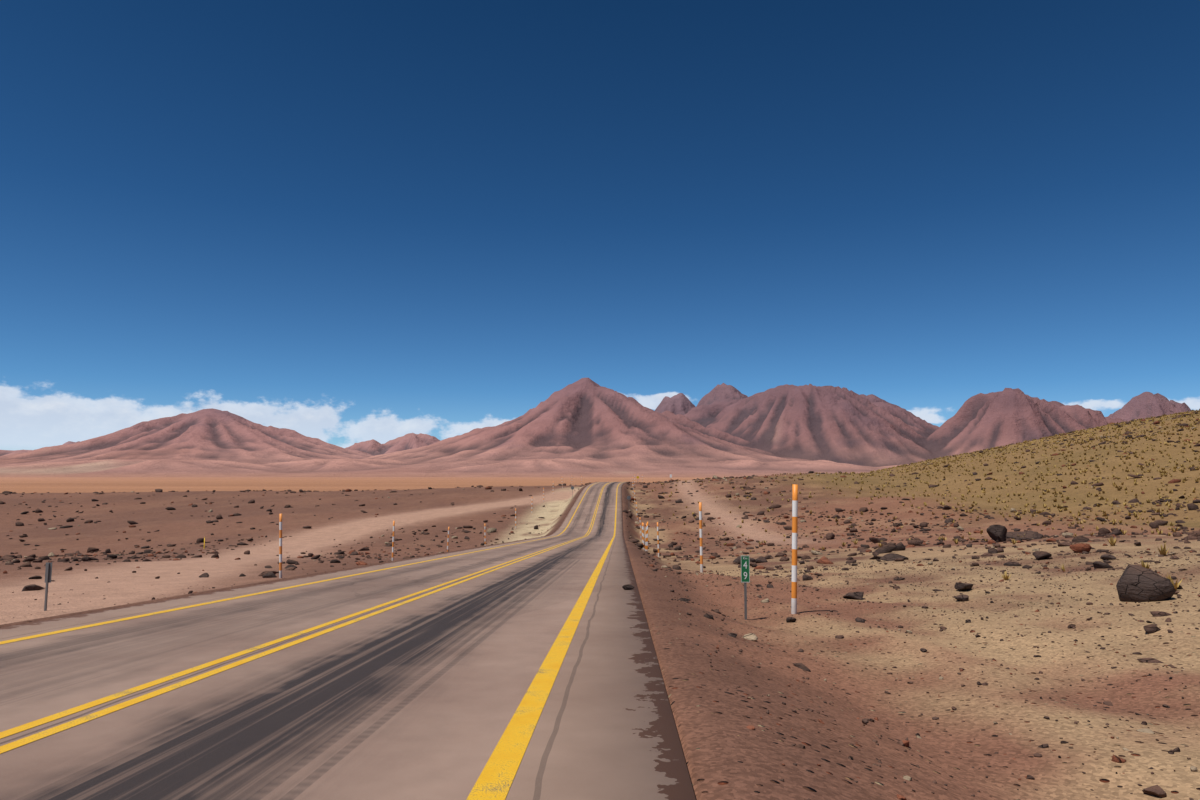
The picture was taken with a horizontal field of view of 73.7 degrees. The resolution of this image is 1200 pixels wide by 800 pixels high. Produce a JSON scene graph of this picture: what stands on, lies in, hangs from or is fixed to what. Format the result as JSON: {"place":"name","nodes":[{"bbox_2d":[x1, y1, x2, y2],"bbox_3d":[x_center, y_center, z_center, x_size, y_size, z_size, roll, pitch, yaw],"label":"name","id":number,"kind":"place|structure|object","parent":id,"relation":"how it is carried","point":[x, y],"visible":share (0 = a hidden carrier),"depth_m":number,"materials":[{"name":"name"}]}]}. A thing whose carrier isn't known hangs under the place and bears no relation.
{"place":"outdoors","nodes":[
{"label":"outdoors","id":0,"kind":"place"},
{"bbox_2d":[0,482,695,799],"bbox_3d":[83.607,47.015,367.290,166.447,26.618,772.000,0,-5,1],"label":"road asphalt","id":1,"kind":"structure","parent":0,"point":[420,698],"depth_m":7.29,"materials":[{"name":"grey asphalt"}]},
{"bbox_2d":[0,482,598,643],"bbox_3d":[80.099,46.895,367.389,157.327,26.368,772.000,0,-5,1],"label":"edge line","id":2,"kind":"object","parent":1,"relation":"on","point":[59,631],"visible":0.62,"depth_m":14.59,"materials":[{"name":"yellow paint"}]},
{"bbox_2d":[0,484,605,738],"bbox_3d":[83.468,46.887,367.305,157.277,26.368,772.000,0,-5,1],"label":"line","id":3,"kind":"object","parent":1,"relation":"on","point":[26,726],"visible":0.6,"depth_m":8.04,"materials":[{"name":"yellow paint"}]},
{"bbox_2d":[0,484,606,753],"bbox_3d":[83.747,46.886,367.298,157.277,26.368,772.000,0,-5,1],"label":"line","id":4,"kind":"object","parent":1,"relation":"on","point":[36,736],"visible":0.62,"depth_m":7.54,"materials":[{"name":"yellow paint"}]},
{"bbox_2d":[466,485,618,799],"bbox_3d":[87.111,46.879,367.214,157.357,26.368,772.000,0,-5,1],"label":"edge line","id":5,"kind":"object","parent":1,"relation":"on","point":[494,781],"visible":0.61,"depth_m":6.17,"materials":[{"name":"yellow paint"}]},
{"bbox_2d":[0,378,1190,476],"bbox_3d":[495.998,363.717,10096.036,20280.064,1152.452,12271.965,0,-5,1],"label":"mountain range","id":6,"kind":"structure","parent":0,"point":[585,427],"depth_m":7355.67,"materials":[{"name":"brown stone"}]},
{"bbox_2d":[0,410,1199,799],"bbox_3d":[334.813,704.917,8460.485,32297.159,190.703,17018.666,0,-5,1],"label":"desert ground","id":7,"kind":"structure","parent":0,"point":[728,754],"depth_m":23.15,"materials":[{"name":"soil"}]},
{"bbox_2d":[44,562,51,610],"bbox_3d":[-17.023,5.941,24.609,0.200,1.850,0.060,-1,-6,1],"label":"road sign","id":8,"kind":"object","parent":7,"relation":"on","point":[48,571],"visible":0.98,"depth_m":24.66,"materials":[{"name":"metal"}]},
{"bbox_2d":[279,514,281,577],"bbox_3d":[-15.122,7.083,37.877,0.127,3.377,0.220,-6,-8,51],"label":"snow pole","id":9,"kind":"object","parent":7,"relation":"on","point":[280,545],"visible":0.94,"depth_m":37.84,"materials":[{"name":"metal"}]},
{"bbox_2d":[392,521,394,560],"bbox_3d":[-15.698,10.931,60.712,0.122,3.493,0.128,-4,-8,36],"label":"snow pole","id":10,"kind":"object","parent":7,"relation":"on","point":[393,540],"visible":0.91,"depth_m":60.68,"materials":[{"name":"metal"}]},
{"bbox_2d":[0,495,1199,799],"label":"rocks","id":11,"kind":"object","parent":7,"relation":"on","point":[1080,545],"visible":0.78,"depth_m":41.85,"materials":[{"name":"brown stone"}]},
{"bbox_2d":[0,409,1199,556],"bbox_3d":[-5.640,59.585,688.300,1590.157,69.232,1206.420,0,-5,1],"label":"shrubs","id":12,"kind":"object","parent":7,"relation":"on","point":[1191,506],"visible":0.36,"depth_m":178.90,"materials":[{"name":"brown plant"}]},
{"bbox_2d":[22,525,1182,637],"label":"boulders","id":13,"kind":"object","parent":7,"relation":"on","point":[1136,583],"visible":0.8,"depth_m":17.90,"materials":[{"name":"brown stone"}]},
{"bbox_2d":[643,523,644,549],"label":"snow pole","id":14,"kind":"object","parent":7,"relation":"on","point":[643,537],"visible":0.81,"depth_m":88.61,"materials":[{"name":"metal"}]},
{"bbox_2d":[645,523,646,550],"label":"snow pole","id":15,"kind":"object","parent":7,"relation":"on","point":[646,537],"visible":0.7,"depth_m":84.10,"materials":[{"name":"metal"}]},
{"bbox_2d":[646,522,647,550],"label":"snow pole","id":16,"kind":"object","parent":7,"relation":"on","point":[647,537],"visible":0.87,"depth_m":79.61,"materials":[{"name":"metal"}]},
{"bbox_2d":[657,522,658,556],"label":"snow pole","id":17,"kind":"object","parent":7,"relation":"on","point":[658,538],"visible":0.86,"depth_m":70.12,"materials":[{"name":"metal"}]},
{"bbox_2d":[699,502,702,572],"bbox_3d":[4.558,6.374,36.060,0.128,3.499,0.122,1,-5,-19],"label":"snow pole","id":18,"kind":"object","parent":7,"relation":"on","point":[701,540],"visible":0.88,"depth_m":36.02,"materials":[{"name":"metal"}]},
{"bbox_2d":[741,555,749,619],"bbox_3d":[3.328,4.492,18.296,0.200,1.850,0.060,0,-5,1],"label":"kilometer marker sign","id":19,"kind":"object","parent":7,"relation":"on","point":[745,569],"visible":1,"depth_m":18.32,"materials":[{"name":"metal"}]},
{"bbox_2d":[791,484,797,613],"bbox_3d":[4.592,3.681,18.865,0.127,3.362,0.245,-10,-12,64],"label":"snow pole","id":20,"kind":"object","parent":7,"relation":"on","point":[794,547],"visible":0.94,"depth_m":18.83,"materials":[{"name":"metal"}]},
{"bbox_2d":[652,409,1199,589],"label":"grass tufts","id":21,"kind":"object","parent":7,"relation":"on","point":[1163,551],"visible":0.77,"depth_m":158.01,"materials":[{"name":"plant"}]},
{"bbox_2d":[0,0,1199,449],"label":"sky","id":22,"kind":"structure","parent":0,"point":[341,223],"materials":[{"name":"blue"}]}
]}

